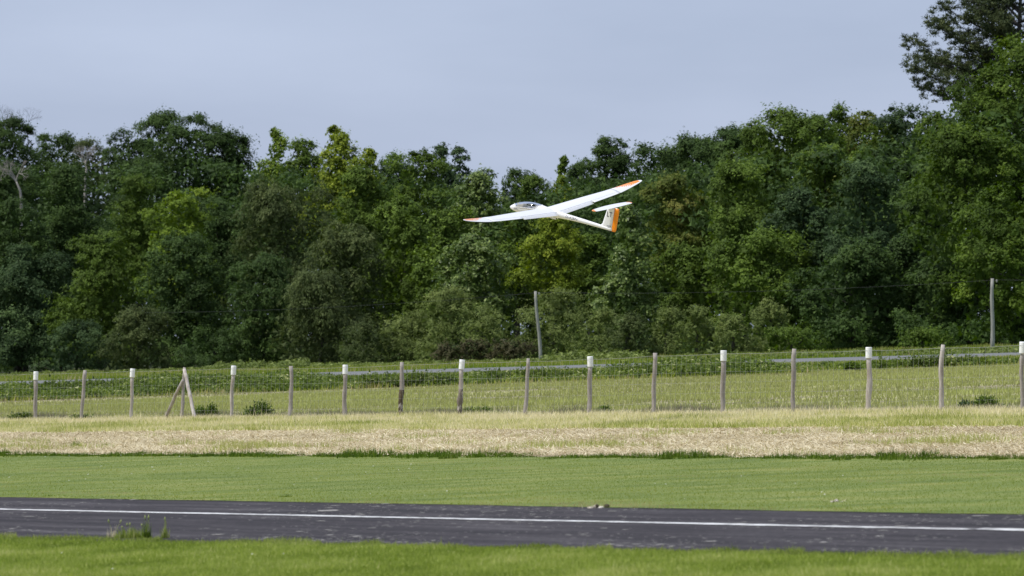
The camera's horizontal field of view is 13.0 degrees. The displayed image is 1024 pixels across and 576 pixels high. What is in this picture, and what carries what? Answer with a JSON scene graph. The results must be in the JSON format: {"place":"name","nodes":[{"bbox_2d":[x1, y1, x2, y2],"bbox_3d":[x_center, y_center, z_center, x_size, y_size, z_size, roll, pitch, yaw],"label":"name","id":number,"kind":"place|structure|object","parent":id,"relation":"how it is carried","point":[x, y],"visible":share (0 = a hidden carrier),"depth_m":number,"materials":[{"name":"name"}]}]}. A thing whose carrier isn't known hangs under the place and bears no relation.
{"place":"outdoors","nodes":[
{"label":"outdoors","id":0,"kind":"place"},
{"bbox_2d":[0,333,1010,389],"bbox_3d":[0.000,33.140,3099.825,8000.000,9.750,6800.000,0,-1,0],"label":"ground","id":1,"kind":"structure","parent":0,"point":[160,366],"depth_m":379.82,"materials":[{"name":"green plant"}]},
{"bbox_2d":[0,113,51,368],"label":"oak tree","id":2,"kind":"object","parent":1,"relation":"on","point":[10,128],"visible":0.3,"depth_m":427.55,"materials":[{"name":"green plant"}]},
{"bbox_2d":[0,154,59,311],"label":"oak tree","id":3,"kind":"object","parent":1,"relation":"on","point":[6,192],"visible":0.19,"depth_m":381.39,"materials":[{"name":"green plant"}]},
{"bbox_2d":[0,194,68,371],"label":"holly tree","id":4,"kind":"object","parent":1,"relation":"on","point":[31,228],"visible":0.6,"depth_m":362.06,"materials":[{"name":"green plant"}]},
{"bbox_2d":[0,237,76,371],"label":"oak tree","id":5,"kind":"object","parent":1,"relation":"on","point":[26,322],"visible":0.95,"depth_m":357.68,"materials":[{"name":"green plant"}]},
{"bbox_2d":[23,129,92,270],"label":"oak tree","id":6,"kind":"object","parent":1,"relation":"on","point":[66,140],"visible":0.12,"depth_m":433.85,"materials":[{"name":"green plant"}]},
{"bbox_2d":[28,155,115,370],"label":"oak tree","id":7,"kind":"object","parent":1,"relation":"on","point":[65,179],"visible":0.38,"depth_m":373.20,"materials":[{"name":"green plant"}]},
{"bbox_2d":[27,318,127,371],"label":"shrub","id":8,"kind":"object","parent":1,"relation":"on","point":[80,333],"visible":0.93,"depth_m":339.08,"materials":[{"name":"green plant"}]},
{"bbox_2d":[41,133,115,217],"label":"ash tree","id":9,"kind":"object","parent":1,"relation":"on","point":[87,143],"visible":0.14,"depth_m":440.19,"materials":[{"name":"green plant"}]},
{"bbox_2d":[37,229,149,370],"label":"oak tree","id":10,"kind":"object","parent":1,"relation":"on","point":[102,273],"visible":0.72,"depth_m":347.93,"materials":[{"name":"green plant"}]},
{"bbox_2d":[76,173,178,364],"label":"hornbeam tree","id":11,"kind":"object","parent":1,"relation":"on","point":[137,244],"visible":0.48,"depth_m":367.70,"materials":[{"name":"green plant"}]},
{"bbox_2d":[97,123,168,302],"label":"oak tree","id":12,"kind":"object","parent":1,"relation":"on","point":[135,146],"visible":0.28,"depth_m":428.19,"materials":[{"name":"green plant"}]},
{"bbox_2d":[94,302,192,370],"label":"shrub","id":13,"kind":"object","parent":1,"relation":"on","point":[145,322],"visible":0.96,"depth_m":325.70,"materials":[{"name":"green plant"}]},
{"bbox_2d":[99,106,251,269],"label":"oak tree","id":14,"kind":"object","parent":1,"relation":"on","point":[168,121],"visible":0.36,"depth_m":405.85,"materials":[{"name":"green plant"}]},
{"bbox_2d":[124,228,236,367],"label":"hazel tree","id":15,"kind":"object","parent":1,"relation":"on","point":[193,294],"visible":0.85,"depth_m":331.57,"materials":[{"name":"green plant"}]},
{"bbox_2d":[131,186,237,366],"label":"hornbeam tree","id":16,"kind":"object","parent":1,"relation":"on","point":[191,217],"visible":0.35,"depth_m":346.76,"materials":[{"name":"green plant"}]},
{"bbox_2d":[169,319,251,367],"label":"shrub","id":17,"kind":"object","parent":1,"relation":"on","point":[195,358],"visible":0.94,"depth_m":318.25,"materials":[{"name":"green plant"}]},
{"bbox_2d":[140,194,293,367],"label":"oak tree","id":18,"kind":"object","parent":1,"relation":"on","point":[214,227],"visible":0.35,"depth_m":365.64,"materials":[{"name":"green plant"}]},
{"bbox_2d":[185,120,260,321],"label":"oak tree","id":19,"kind":"object","parent":1,"relation":"on","point":[243,142],"visible":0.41,"depth_m":406.85,"materials":[{"name":"green plant"}]},
{"bbox_2d":[216,251,301,363],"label":"willow tree","id":20,"kind":"object","parent":1,"relation":"on","point":[261,266],"visible":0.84,"depth_m":320.09,"materials":[{"name":"green plant"}]},
{"bbox_2d":[251,126,300,258],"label":"poplar tree","id":21,"kind":"object","parent":1,"relation":"on","point":[279,142],"visible":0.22,"depth_m":398.34,"materials":[{"name":"green plant"}]},
{"bbox_2d":[217,174,348,354],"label":"willow tree","id":22,"kind":"object","parent":1,"relation":"on","point":[279,206],"visible":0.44,"depth_m":333.70,"materials":[{"name":"green plant"}]},
{"bbox_2d":[281,133,326,349],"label":"poplar tree","id":23,"kind":"object","parent":1,"relation":"on","point":[306,157],"visible":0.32,"depth_m":405.84,"materials":[{"name":"green plant"}]},
{"bbox_2d":[268,266,382,363],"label":"willow tree","id":24,"kind":"object","parent":1,"relation":"on","point":[322,317],"visible":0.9,"depth_m":308.98,"materials":[{"name":"green plant"}]},
{"bbox_2d":[291,124,366,269],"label":"poplar tree","id":25,"kind":"object","parent":1,"relation":"on","point":[340,144],"visible":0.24,"depth_m":380.72,"materials":[{"name":"green plant"}]},
{"bbox_2d":[278,218,397,362],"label":"willow tree","id":26,"kind":"object","parent":1,"relation":"on","point":[344,255],"visible":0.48,"depth_m":315.67,"materials":[{"name":"green plant"}]},
{"bbox_2d":[332,146,391,245],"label":"poplar tree","id":27,"kind":"object","parent":1,"relation":"on","point":[370,153],"visible":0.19,"depth_m":364.11,"materials":[{"name":"green plant"}]},
{"bbox_2d":[322,158,411,327],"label":"maple tree","id":28,"kind":"object","parent":1,"relation":"on","point":[357,179],"visible":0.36,"depth_m":339.08,"materials":[{"name":"green plant"}]},
{"bbox_2d":[331,320,410,362],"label":"shrub","id":29,"kind":"object","parent":1,"relation":"on","point":[363,338],"visible":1,"depth_m":291.07,"materials":[{"name":"green plant"}]},
{"bbox_2d":[353,194,453,346],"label":"maple tree","id":30,"kind":"object","parent":1,"relation":"on","point":[413,230],"visible":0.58,"depth_m":320.24,"materials":[{"name":"green plant"}]},
{"bbox_2d":[378,146,465,307],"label":"oak tree","id":31,"kind":"object","parent":1,"relation":"on","point":[431,163],"visible":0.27,"depth_m":343.65,"materials":[{"name":"green plant"}]},
{"bbox_2d":[404,203,495,336],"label":"alder tree","id":32,"kind":"object","parent":1,"relation":"on","point":[424,269],"visible":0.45,"depth_m":314.53,"materials":[{"name":"green plant"}]},
{"bbox_2d":[426,232,520,339],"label":"alder tree","id":33,"kind":"object","parent":1,"relation":"on","point":[470,245],"visible":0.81,"depth_m":298.54,"materials":[{"name":"green plant"}]},
{"bbox_2d":[438,163,525,342],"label":"alder tree","id":34,"kind":"object","parent":1,"relation":"on","point":[481,180],"visible":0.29,"depth_m":328.48,"materials":[{"name":"green plant"}]},
{"bbox_2d":[0,95,1023,369],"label":"woodland interior","id":35,"kind":"object","parent":1,"relation":"on","point":[632,193],"visible":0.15,"depth_m":315.48,"materials":[{"name":"green plant"}]},
{"bbox_2d":[0,309,1023,372],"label":"undergrowth","id":36,"kind":"object","parent":1,"relation":"on","point":[952,329],"visible":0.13,"depth_m":248.12,"materials":[{"name":"green plant"}]},
{"bbox_2d":[487,209,549,340],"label":"oak tree","id":37,"kind":"object","parent":1,"relation":"on","point":[522,291],"visible":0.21,"depth_m":323.90,"materials":[{"name":"green plant"}]},
{"bbox_2d":[497,164,539,332],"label":"oak tree","id":38,"kind":"object","parent":1,"relation":"on","point":[513,173],"visible":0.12,"depth_m":383.15,"materials":[{"name":"green plant"}]},
{"bbox_2d":[507,171,571,338],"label":"alder tree","id":39,"kind":"object","parent":1,"relation":"on","point":[535,181],"visible":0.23,"depth_m":344.71,"materials":[{"name":"green plant"}]},
{"bbox_2d":[501,217,591,351],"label":"birch tree","id":40,"kind":"object","parent":1,"relation":"on","point":[547,247],"visible":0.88,"depth_m":295.06,"materials":[{"name":"green plant"}]},
{"bbox_2d":[565,232,609,338],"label":"oak tree","id":41,"kind":"object","parent":1,"relation":"on","point":[591,241],"visible":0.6,"depth_m":306.92,"materials":[{"name":"green plant"}]},
{"bbox_2d":[570,133,638,243],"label":"oak tree","id":42,"kind":"object","parent":1,"relation":"on","point":[618,162],"visible":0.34,"depth_m":366.17,"materials":[{"name":"green plant"}]},
{"bbox_2d":[585,204,662,351],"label":"aspen tree","id":43,"kind":"object","parent":1,"relation":"on","point":[626,293],"visible":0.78,"depth_m":279.03,"materials":[{"name":"green plant"}]},
{"bbox_2d":[607,140,683,335],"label":"oak tree","id":44,"kind":"object","parent":1,"relation":"on","point":[644,150],"visible":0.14,"depth_m":357.94,"materials":[{"name":"green plant"}]},
{"bbox_2d":[635,239,723,334],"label":"oak tree","id":45,"kind":"object","parent":1,"relation":"on","point":[683,254],"visible":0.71,"depth_m":282.49,"materials":[{"name":"green plant"}]},
{"bbox_2d":[637,169,724,342],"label":"chestnut tree","id":46,"kind":"object","parent":1,"relation":"on","point":[666,186],"visible":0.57,"depth_m":299.44,"materials":[{"name":"green plant"}]},
{"bbox_2d":[637,126,726,286],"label":"oak tree","id":47,"kind":"object","parent":1,"relation":"on","point":[682,147],"visible":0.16,"depth_m":345.59,"materials":[{"name":"green plant"}]},
{"bbox_2d":[683,121,753,308],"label":"oak tree","id":48,"kind":"object","parent":1,"relation":"on","point":[729,141],"visible":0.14,"depth_m":334.33,"materials":[{"name":"green plant"}]},
{"bbox_2d":[674,156,799,336],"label":"oak tree","id":49,"kind":"object","parent":1,"relation":"on","point":[738,219],"visible":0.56,"depth_m":280.38,"materials":[{"name":"green plant"}]},
{"bbox_2d":[719,114,786,333],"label":"oak tree","id":50,"kind":"object","parent":1,"relation":"on","point":[746,133],"visible":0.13,"depth_m":321.11,"materials":[{"name":"green plant"}]},
{"bbox_2d":[699,221,820,339],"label":"oak tree","id":51,"kind":"object","parent":1,"relation":"on","point":[763,245],"visible":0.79,"depth_m":262.14,"materials":[{"name":"green plant"}]},
{"bbox_2d":[702,101,838,325],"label":"oak tree","id":52,"kind":"object","parent":1,"relation":"on","point":[790,123],"visible":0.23,"depth_m":296.97,"materials":[{"name":"green plant"}]},
{"bbox_2d":[753,183,851,346],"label":"oak tree","id":53,"kind":"object","parent":1,"relation":"on","point":[791,201],"visible":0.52,"depth_m":264.56,"materials":[{"name":"green plant"}]},
{"bbox_2d":[781,115,880,316],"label":"oak tree","id":54,"kind":"object","parent":1,"relation":"on","point":[828,174],"visible":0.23,"depth_m":286.00,"materials":[{"name":"green plant"}]},
{"bbox_2d":[769,229,929,349],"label":"oak tree","id":55,"kind":"object","parent":1,"relation":"on","point":[864,260],"visible":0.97,"depth_m":249.51,"materials":[{"name":"green plant"}]},
{"bbox_2d":[827,108,892,228],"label":"beech tree","id":56,"kind":"object","parent":1,"relation":"on","point":[862,124],"visible":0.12,"depth_m":306.63,"materials":[{"name":"green leaf"},{"name":"bark"}]},
{"bbox_2d":[801,150,920,346],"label":"oak tree","id":57,"kind":"object","parent":1,"relation":"on","point":[856,183],"visible":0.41,"depth_m":261.43,"materials":[{"name":"green plant"}]},
{"bbox_2d":[849,116,912,231],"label":"oak tree","id":58,"kind":"object","parent":1,"relation":"on","point":[876,135],"visible":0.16,"depth_m":301.35,"materials":[{"name":"green plant"}]},
{"bbox_2d":[863,221,947,346],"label":"oak tree","id":59,"kind":"object","parent":1,"relation":"on","point":[901,248],"visible":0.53,"depth_m":251.22,"materials":[{"name":"green plant"}]},
{"bbox_2d":[867,101,963,239],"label":"willow tree","id":60,"kind":"object","parent":1,"relation":"on","point":[893,121],"visible":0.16,"depth_m":300.13,"materials":[{"name":"green plant"}]},
{"bbox_2d":[843,191,1000,342],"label":"oak tree","id":61,"kind":"object","parent":1,"relation":"on","point":[915,209],"visible":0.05,"depth_m":269.30,"materials":[{"name":"green plant"}]},
{"bbox_2d":[897,110,965,245],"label":"oak tree","id":62,"kind":"object","parent":1,"relation":"on","point":[928,121],"visible":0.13,"depth_m":287.84,"materials":[{"name":"green plant"}]},
{"bbox_2d":[892,118,1023,345],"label":"oak tree","id":63,"kind":"object","parent":1,"relation":"on","point":[959,145],"visible":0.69,"depth_m":244.46,"materials":[{"name":"green plant"}]},
{"bbox_2d":[898,0,1023,130],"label":"pine tree","id":64,"kind":"object","parent":1,"relation":"on","point":[987,12],"visible":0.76,"depth_m":286.79,"materials":[{"name":"green plant"}]},
{"bbox_2d":[907,29,1023,268],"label":"oak tree","id":65,"kind":"object","parent":1,"relation":"on","point":[996,76],"visible":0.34,"depth_m":262.80,"materials":[{"name":"green plant"}]},
{"bbox_2d":[947,181,1023,343],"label":"oak tree","id":66,"kind":"object","parent":1,"relation":"on","point":[988,239],"visible":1,"depth_m":232.93,"materials":[{"name":"green plant"}]},
{"bbox_2d":[0,342,1019,401],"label":"verge","id":67,"kind":"structure","parent":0,"point":[525,366],"depth_m":229.66,"materials":[{"name":"green plant"}]},
{"bbox_2d":[370,308,442,361],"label":"shrub","id":68,"kind":"object","parent":67,"relation":"on","point":[407,329],"visible":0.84,"depth_m":291.98,"materials":[{"name":"green plant"}]},
{"bbox_2d":[408,282,483,359],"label":"shrub","id":69,"kind":"object","parent":67,"relation":"on","point":[448,327],"visible":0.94,"depth_m":287.22,"materials":[{"name":"green plant"}]},
{"bbox_2d":[456,337,502,360],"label":"bramble bush","id":70,"kind":"object","parent":67,"relation":"on","point":[480,350],"visible":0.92,"depth_m":265.01,"materials":[{"name":"green plant"}]},
{"bbox_2d":[457,303,528,359],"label":"shrub","id":71,"kind":"object","parent":67,"relation":"on","point":[491,322],"visible":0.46,"depth_m":273.90,"materials":[{"name":"green plant"}]},
{"bbox_2d":[0,345,1018,375],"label":"roadside ferns","id":72,"kind":"object","parent":67,"relation":"on","point":[578,355],"visible":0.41,"depth_m":246.91,"materials":[{"name":"green plant"}]},
{"bbox_2d":[485,338,538,359],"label":"bramble bush","id":73,"kind":"object","parent":67,"relation":"on","point":[514,349],"visible":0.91,"depth_m":261.50,"materials":[{"name":"green plant"}]},
{"bbox_2d":[512,283,593,357],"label":"shrub","id":74,"kind":"object","parent":67,"relation":"on","point":[552,326],"visible":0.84,"depth_m":274.26,"materials":[{"name":"green plant"}]},
{"bbox_2d":[566,301,624,354],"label":"shrub","id":75,"kind":"object","parent":67,"relation":"on","point":[598,318],"visible":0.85,"depth_m":260.53,"materials":[{"name":"green plant"}]},
{"bbox_2d":[602,310,666,355],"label":"shrub","id":76,"kind":"object","parent":67,"relation":"on","point":[631,332],"visible":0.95,"depth_m":253.93,"materials":[{"name":"green plant"}]},
{"bbox_2d":[641,304,693,355],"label":"shrub","id":77,"kind":"object","parent":67,"relation":"on","point":[665,338],"visible":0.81,"depth_m":255.18,"materials":[{"name":"green plant"}]},
{"bbox_2d":[671,304,729,354],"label":"shrub","id":78,"kind":"object","parent":67,"relation":"on","point":[696,330],"visible":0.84,"depth_m":249.04,"materials":[{"name":"green plant"}]},
{"bbox_2d":[704,312,766,354],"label":"shrub","id":79,"kind":"object","parent":67,"relation":"on","point":[740,339],"visible":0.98,"depth_m":242.18,"materials":[{"name":"green plant"}]},
{"bbox_2d":[736,294,796,351],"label":"shrub","id":80,"kind":"object","parent":67,"relation":"on","point":[759,315],"visible":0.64,"depth_m":248.45,"materials":[{"name":"green plant"}]},
{"bbox_2d":[756,321,833,351],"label":"shrub","id":81,"kind":"object","parent":67,"relation":"on","point":[793,335],"visible":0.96,"depth_m":241.34,"materials":[{"name":"green plant"}]},
{"bbox_2d":[896,324,958,348],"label":"shrub","id":82,"kind":"object","parent":67,"relation":"on","point":[922,335],"visible":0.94,"depth_m":232.99,"materials":[{"name":"green plant"}]},
{"bbox_2d":[889,247,1014,345],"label":"oak tree","id":83,"kind":"object","parent":67,"relation":"on","point":[922,273],"visible":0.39,"depth_m":245.86,"materials":[{"name":"green plant"}]},
{"bbox_2d":[0,366,1019,416],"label":"field","id":84,"kind":"structure","parent":0,"point":[804,397],"depth_m":116.87,"materials":[{"name":"green plant"}]},
{"bbox_2d":[0,363,1019,419],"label":"crop rows","id":85,"kind":"object","parent":84,"relation":"on","point":[359,398],"visible":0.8,"depth_m":118.76,"materials":[{"name":"green plant"}]},
{"bbox_2d":[0,352,1020,383],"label":"road","id":86,"kind":"structure","parent":0,"point":[603,365],"depth_m":209.56,"materials":[{"name":"grey asphalt"}]},
{"bbox_2d":[0,497,1023,558],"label":"runway","id":87,"kind":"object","parent":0,"point":[243,525],"visible":0.96,"depth_m":39.40,"materials":[{"name":"grey asphalt"}]},
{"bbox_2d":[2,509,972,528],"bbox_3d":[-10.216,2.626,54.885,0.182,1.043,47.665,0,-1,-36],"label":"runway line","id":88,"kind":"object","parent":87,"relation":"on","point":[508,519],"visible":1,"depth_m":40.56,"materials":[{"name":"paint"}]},
{"bbox_2d":[3,499,1023,551],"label":"paint chips","id":89,"kind":"object","parent":87,"relation":"on","point":[547,529],"visible":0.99,"depth_m":38.59,"materials":[{"name":"white paint"}]},
{"bbox_2d":[0,455,1023,513],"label":"lawn","id":90,"kind":"structure","parent":0,"point":[435,486],"depth_m":51.16,"materials":[{"name":"green plant"}]},
{"bbox_2d":[0,446,1023,460],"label":"tussock edge","id":91,"kind":"object","parent":90,"relation":"on","point":[700,454],"visible":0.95,"depth_m":61.50,"materials":[{"name":"green plant"}]},
{"bbox_2d":[1,427,1022,457],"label":"hay strip","id":92,"kind":"object","parent":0,"point":[649,443],"visible":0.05,"depth_m":64.50,"materials":[{"name":"beige plant"}]},
{"bbox_2d":[0,424,1023,457],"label":"cut hay","id":93,"kind":"object","parent":92,"relation":"on","point":[305,437],"visible":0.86,"depth_m":68.32,"materials":[{"name":"plant"}]},
{"bbox_2d":[0,418,1023,455],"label":"green shoots","id":94,"kind":"object","parent":92,"relation":"on","point":[938,440],"visible":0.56,"depth_m":67.73,"materials":[{"name":"green plant"}]},
{"bbox_2d":[0,0,1023,337],"label":"sky","id":95,"kind":"structure","parent":0,"point":[532,84],"materials":[{"name":"blue"}]},
{"bbox_2d":[0,531,1023,575],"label":"lawn","id":96,"kind":"structure","parent":0,"point":[482,555],"depth_m":32.98,"materials":[{"name":"green plant"}]},
{"bbox_2d":[18,424,1021,432],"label":"rough grass strip","id":97,"kind":"object","parent":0,"point":[661,428],"visible":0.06,"depth_m":75.30,"materials":[{"name":"plant"}]},
{"bbox_2d":[0,399,1023,432],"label":"rough grass","id":98,"kind":"structure","parent":97,"relation":"on","point":[800,416],"depth_m":83.15,"materials":[{"name":"beige plant"}]},
{"bbox_2d":[1,342,1023,418],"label":"wire fence","id":99,"kind":"object","parent":97,"relation":"on","point":[654,383],"visible":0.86,"depth_m":89.76,"materials":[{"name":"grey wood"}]},
{"bbox_2d":[463,180,641,231],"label":"glider","id":100,"kind":"object","parent":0,"point":[555,212],"visible":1,"depth_m":79.78,"materials":[{"name":"white plastic"}]},
{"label":"verge","id":101,"kind":"structure","parent":0,"visible":0},
{"bbox_2d":[356,367,458,387],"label":"weed clump","id":102,"kind":"object","parent":101,"relation":"on","point":[415,378],"visible":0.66,"depth_m":153.06,"materials":[{"name":"green plant"}]},
{"bbox_2d":[0,351,1019,400],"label":"verge weeds","id":103,"kind":"object","parent":101,"relation":"on","point":[733,363],"visible":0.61,"depth_m":156.01,"materials":[{"name":"green plant"}]},
{"bbox_2d":[483,365,602,379],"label":"weed clump","id":104,"kind":"object","parent":101,"relation":"on","point":[559,373],"visible":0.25,"depth_m":155.56,"materials":[{"name":"green plant"}]},
{"bbox_2d":[871,350,992,369],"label":"weed clump","id":105,"kind":"object","parent":101,"relation":"on","point":[923,361],"visible":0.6,"depth_m":149.99,"materials":[{"name":"green plant"}]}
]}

